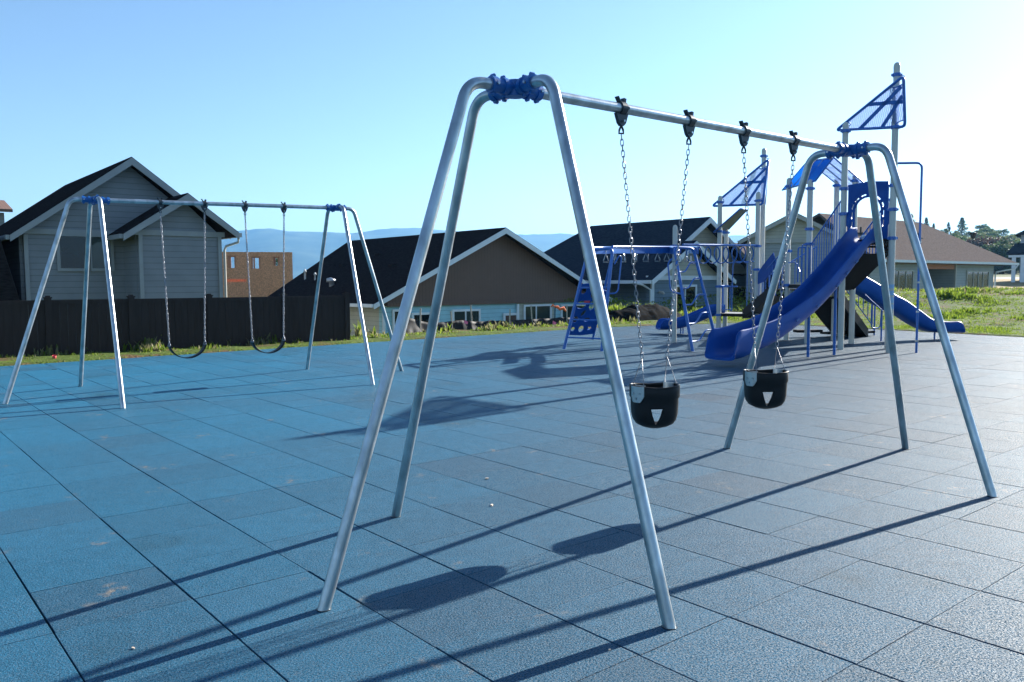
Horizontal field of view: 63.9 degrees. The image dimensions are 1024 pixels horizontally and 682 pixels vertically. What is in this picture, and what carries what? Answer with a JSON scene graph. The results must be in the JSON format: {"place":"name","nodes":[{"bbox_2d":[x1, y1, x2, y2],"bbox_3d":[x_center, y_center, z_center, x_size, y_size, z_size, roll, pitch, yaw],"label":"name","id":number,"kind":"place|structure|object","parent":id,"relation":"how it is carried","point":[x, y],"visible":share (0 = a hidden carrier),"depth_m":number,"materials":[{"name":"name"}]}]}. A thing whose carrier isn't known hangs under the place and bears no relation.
{"place":"outdoors","nodes":[
{"label":"outdoors","id":0,"kind":"place"},
{"bbox_2d":[222,228,747,278],"bbox_3d":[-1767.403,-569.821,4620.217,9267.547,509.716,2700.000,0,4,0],"label":"mountains","id":1,"kind":"structure","parent":0,"point":[304,248],"depth_m":4480.48,"materials":[{"name":"blue"}]},
{"bbox_2d":[0,285,1023,365],"bbox_3d":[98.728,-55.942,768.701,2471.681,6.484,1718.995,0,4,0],"label":"ground","id":2,"kind":"structure","parent":0,"point":[134,354],"depth_m":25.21,"materials":[{"name":"green plant"}]},
{"bbox_2d":[0,200,12,224],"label":"house","id":3,"kind":"structure","parent":2,"relation":"on","point":[5,206],"depth_m":42.03,"materials":[{"name":"brown"}]},
{"bbox_2d":[0,157,241,351],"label":"house","id":4,"kind":"structure","parent":2,"relation":"on","point":[134,243],"depth_m":25.17,"materials":[{"name":"grey"}]},
{"bbox_2d":[56,233,90,270],"bbox_3d":[-13.232,-2.677,24.797,0.920,1.140,0.070,-4,5,-39],"label":"window","id":5,"kind":"structure","parent":4,"relation":"in","point":[70,251],"depth_m":24.76,"materials":[{"name":"grey glass"}]},
{"bbox_2d":[89,234,114,270],"bbox_3d":[-12.646,-2.715,25.280,0.720,1.140,0.070,-4,5,-39],"label":"window","id":6,"kind":"structure","parent":4,"relation":"in","point":[97,257],"depth_m":25.24,"materials":[{"name":"grey glass"}]},
{"bbox_2d":[0,292,349,356],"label":"board fence","id":7,"kind":"object","parent":2,"relation":"on","point":[226,319],"visible":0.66,"depth_m":19.25,"materials":[{"name":"brown wood"}]},
{"bbox_2d":[222,252,292,296],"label":"unfinished house","id":8,"kind":"structure","parent":2,"relation":"on","point":[266,279],"depth_m":62.47,"materials":[{"name":"brown wood"}]},
{"bbox_2d":[268,227,612,335],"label":"house","id":9,"kind":"structure","parent":2,"relation":"on","point":[495,274],"depth_m":36.05,"materials":[{"name":"brown"}]},
{"bbox_2d":[392,309,398,332],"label":"window","id":10,"kind":"structure","parent":9,"relation":"in","point":[394,311],"depth_m":32.56,"materials":[{"name":"white paint"}]},
{"bbox_2d":[411,312,439,322],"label":"window","id":11,"kind":"structure","parent":9,"relation":"in","point":[425,315],"depth_m":33.44,"materials":[{"name":"glass"}]},
{"bbox_2d":[452,309,480,321],"bbox_3d":[-1.930,-0.610,34.882,1.480,1.480,0.070,-4,5,-39],"label":"window","id":12,"kind":"structure","parent":9,"relation":"in","point":[458,314],"depth_m":34.84,"materials":[{"name":"glass"}]},
{"bbox_2d":[506,315,515,320],"bbox_3d":[-0.080,-0.633,36.444,0.620,1.000,0.080,-4,5,-39],"label":"door","id":13,"kind":"structure","parent":9,"relation":"in","point":[513,317],"depth_m":36.41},
{"bbox_2d":[523,304,551,319],"bbox_3d":[1.172,-0.999,37.463,1.680,1.350,0.070,-4,5,-39],"label":"window","id":14,"kind":"structure","parent":9,"relation":"in","point":[539,311],"depth_m":37.44,"materials":[{"name":"glass"}]},
{"bbox_2d":[560,304,585,317],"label":"window","id":15,"kind":"structure","parent":9,"relation":"in","point":[562,313],"depth_m":38.64,"materials":[{"name":"glass"}]},
{"bbox_2d":[406,305,613,332],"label":"rocks","id":16,"kind":"object","parent":2,"relation":"on","point":[414,325],"visible":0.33,"depth_m":26.55,"materials":[{"name":"grey stone"}]},
{"bbox_2d":[0,323,1023,681],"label":"playground surface","id":17,"kind":"object","parent":2,"relation":"on","point":[176,519],"visible":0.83,"depth_m":5.41,"materials":[{"name":"blue rubber"}]},
{"bbox_2d":[10,565,53,633],"bbox_3d":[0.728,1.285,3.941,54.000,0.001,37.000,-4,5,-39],"label":"seam","id":18,"kind":"object","parent":17,"relation":"attached to","point":[34,603],"depth_m":4.02,"materials":[{"name":"black rubber"}]},
{"bbox_2d":[3,195,402,408],"bbox_3d":[-4.265,-0.719,12.438,6.044,2.867,2.864,-4,5,-39],"label":"swing frame","id":19,"kind":"object","parent":17,"relation":"on","point":[107,200],"visible":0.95,"depth_m":11.82,"materials":[{"name":"metal"}]},
{"bbox_2d":[159,210,206,357],"bbox_3d":[-4.772,-0.835,11.995,0.662,2.180,0.144,-4,5,-39],"label":"belt swing","id":20,"kind":"object","parent":19,"relation":"hanging from","point":[195,355],"visible":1,"depth_m":11.93,"materials":[{"name":"black rubber"}]},
{"bbox_2d":[244,212,285,352],"bbox_3d":[-3.816,-0.910,12.771,0.660,2.207,0.144,-4,5,-39],"label":"belt swing","id":21,"kind":"object","parent":19,"relation":"hanging from","point":[281,345],"visible":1,"depth_m":12.86,"materials":[{"name":"black rubber"}]},
{"bbox_2d":[316,72,997,629],"bbox_3d":[1.389,-0.173,5.600,5.888,2.706,2.381,-4,5,-38],"label":"swing frame","id":22,"kind":"object","parent":17,"relation":"on","point":[526,88],"visible":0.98,"depth_m":4.65,"materials":[{"name":"metal"}]},
{"bbox_2d":[618,126,691,427],"bbox_3d":[0.919,-0.390,5.269,0.630,1.910,0.265,-2,4,-17],"label":"bucket swing","id":23,"kind":"object","parent":22,"relation":"hanging from","point":[647,398],"visible":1,"depth_m":5.22,"materials":[{"name":"black rubber"}]},
{"bbox_2d":[741,146,795,408],"bbox_3d":[1.878,-0.451,6.045,0.604,1.910,0.272,-1,4,-15],"label":"bucket swing","id":24,"kind":"object","parent":22,"relation":"hanging from","point":[757,383],"visible":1,"depth_m":6.00,"materials":[{"name":"black rubber"}]},
{"bbox_2d":[562,62,965,360],"bbox_3d":[5.590,-2.915,19.762,7.898,6.093,10.543,3,5,39],"label":"play structure","id":25,"kind":"object","parent":17,"relation":"on","point":[846,263],"visible":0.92,"depth_m":18.82,"materials":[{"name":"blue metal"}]},
{"bbox_2d":[2,286,1023,362],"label":"dry weeds","id":26,"kind":"object","parent":2,"relation":"on","point":[49,351],"visible":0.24,"depth_m":22.88,"materials":[{"name":"beige plant"}]},
{"bbox_2d":[551,304,565,311],"bbox_3d":[1.798,-0.861,31.525,0.629,1.119,0.136,0,4,0],"label":"marker stake","id":27,"kind":"object","parent":2,"relation":"on","point":[561,308],"visible":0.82,"depth_m":31.46,"materials":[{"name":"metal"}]},
{"bbox_2d":[544,217,745,308],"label":"house","id":28,"kind":"structure","parent":2,"relation":"on","point":[651,277],"depth_m":44.16,"materials":[{"name":"grey wood"}]},
{"bbox_2d":[677,285,696,308],"bbox_3d":[8.911,-2.168,42.167,1.766,1.446,0.090,-4,5,-39],"label":"window","id":29,"kind":"structure","parent":28,"relation":"in","point":[692,291],"depth_m":42.34,"materials":[{"name":"glass"}]},
{"bbox_2d":[732,286,745,297],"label":"window","id":30,"kind":"structure","parent":28,"relation":"in","point":[739,290],"depth_m":48.32,"materials":[{"name":"glass"}]},
{"bbox_2d":[608,303,681,321],"bbox_3d":[5.174,-1.056,32.511,4.600,0.877,1.800,-4,5,-39],"label":"covered dirt pile","id":31,"kind":"object","parent":2,"relation":"on","point":[655,311],"visible":0.58,"depth_m":31.79,"materials":[{"name":"black plastic"}]},
{"bbox_2d":[738,214,832,299],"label":"house","id":32,"kind":"structure","parent":2,"relation":"on","point":[774,233],"depth_m":43.80,"materials":[{"name":"beige"}]},
{"bbox_2d":[764,270,784,295],"bbox_3d":[14.056,-3.020,44.141,1.280,1.580,0.070,1,4,16],"label":"window","id":33,"kind":"structure","parent":32,"relation":"in","point":[767,279],"depth_m":44.11,"materials":[{"name":"glass"}]},
{"bbox_2d":[813,213,1018,291],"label":"house","id":34,"kind":"structure","parent":2,"relation":"on","point":[953,261],"depth_m":55.54,"materials":[{"name":"beige"}]},
{"bbox_2d":[894,270,913,291],"bbox_3d":[23.906,-3.644,50.310,2.880,1.430,0.070,-4,5,-39],"label":"window","id":35,"kind":"structure","parent":34,"relation":"in","point":[903,279],"depth_m":50.46,"materials":[{"name":"glass"}]},
{"bbox_2d":[966,270,988,287],"bbox_3d":[32.580,-4.232,57.447,3.780,1.380,0.070,-4,5,-39],"label":"window","id":36,"kind":"structure","parent":34,"relation":"in","point":[980,279],"depth_m":57.41,"materials":[{"name":"glass"}]},
{"bbox_2d":[980,238,1019,273],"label":"tree","id":37,"kind":"object","parent":2,"relation":"on","point":[1003,245],"visible":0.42,"depth_m":150.50,"materials":[{"name":"green plant"}]},
{"bbox_2d":[1006,230,1023,281],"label":"house","id":38,"kind":"structure","parent":2,"relation":"on","point":[1015,250],"depth_m":82.90,"materials":[{"name":"grey paint"}]},
{"bbox_2d":[0,0,1023,235],"label":"sky","id":39,"kind":"structure","parent":0,"point":[349,103],"materials":[{"name":"blue"}]},
{"bbox_2d":[993,277,1018,278],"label":"road","id":40,"kind":"structure","parent":0,"point":[1005,277],"depth_m":107.89,"materials":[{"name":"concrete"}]},
{"bbox_2d":[993,273,1019,276],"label":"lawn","id":41,"kind":"structure","parent":0,"point":[1006,275],"depth_m":133.71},
{"bbox_2d":[993,279,1023,288],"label":"dry field","id":42,"kind":"structure","parent":0,"point":[1001,283],"depth_m":78.64,"materials":[{"name":"beige plant"}]},
{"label":"hillside","id":43,"kind":"structure","parent":0,"visible":0},
{"bbox_2d":[946,222,952,233],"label":"pine tree","id":44,"kind":"object","parent":43,"relation":"on","point":[948,226],"visible":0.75,"depth_m":322.33,"materials":[{"name":"green plant"}]},
{"bbox_2d":[955,217,968,234],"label":"pine tree","id":45,"kind":"object","parent":43,"relation":"on","point":[962,229],"visible":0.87,"depth_m":319.20,"materials":[{"name":"green plant"}]},
{"bbox_2d":[969,232,976,243],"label":"street lamp","id":46,"kind":"object","parent":43,"relation":"on","point":[973,235],"visible":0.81,"depth_m":94.23,"materials":[{"name":"metal"}]},
{"bbox_2d":[966,235,989,247],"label":"tree","id":47,"kind":"object","parent":43,"relation":"on","point":[968,240],"visible":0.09,"depth_m":157.91,"materials":[{"name":"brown plant"}]},
{"bbox_2d":[969,235,994,267],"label":"tree","id":48,"kind":"object","parent":43,"relation":"on","point":[985,241],"visible":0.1,"depth_m":158.19,"materials":[{"name":"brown plant"}]},
{"bbox_2d":[973,224,990,231],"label":"tree","id":49,"kind":"object","parent":43,"relation":"on","point":[978,226],"visible":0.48,"depth_m":312.02,"materials":[{"name":"green plant"}]},
{"bbox_2d":[970,235,995,239],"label":"tree","id":50,"kind":"object","parent":43,"relation":"on","point":[987,236],"visible":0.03,"depth_m":201.07,"materials":[{"name":"green plant"}]},
{"bbox_2d":[978,228,996,232],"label":"tree","id":51,"kind":"object","parent":43,"relation":"on","point":[986,230],"visible":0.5,"depth_m":283.78,"materials":[{"name":"green plant"}]},
{"bbox_2d":[981,236,1004,245],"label":"tree","id":52,"kind":"object","parent":43,"relation":"on","point":[989,238],"visible":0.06,"depth_m":159.13,"materials":[{"name":"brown plant"}]},
{"bbox_2d":[988,232,1000,236],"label":"tree","id":53,"kind":"object","parent":43,"relation":"on","point":[995,233],"visible":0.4,"depth_m":267.22,"materials":[{"name":"green plant"}]},
{"bbox_2d":[990,236,1014,272],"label":"tree","id":54,"kind":"object","parent":43,"relation":"on","point":[1002,240],"visible":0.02,"depth_m":161.83,"materials":[{"name":"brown plant"}]},
{"bbox_2d":[999,229,1009,235],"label":"tree","id":55,"kind":"object","parent":43,"relation":"on","point":[1005,232],"visible":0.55,"depth_m":306.47,"materials":[{"name":"green plant"}]},
{"bbox_2d":[992,240,1020,273],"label":"tree","id":56,"kind":"object","parent":43,"relation":"on","point":[1012,244],"visible":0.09,"depth_m":151.83,"materials":[{"name":"green plant"}]},
{"bbox_2d":[994,250,1019,273],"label":"tree","id":57,"kind":"object","parent":43,"relation":"on","point":[997,266],"visible":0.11,"depth_m":151.80,"materials":[{"name":"green plant"}]},
{"bbox_2d":[1006,235,1018,240],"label":"tree","id":58,"kind":"object","parent":43,"relation":"on","point":[1009,236],"visible":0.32,"depth_m":273.80,"materials":[{"name":"green plant"}]}
]}

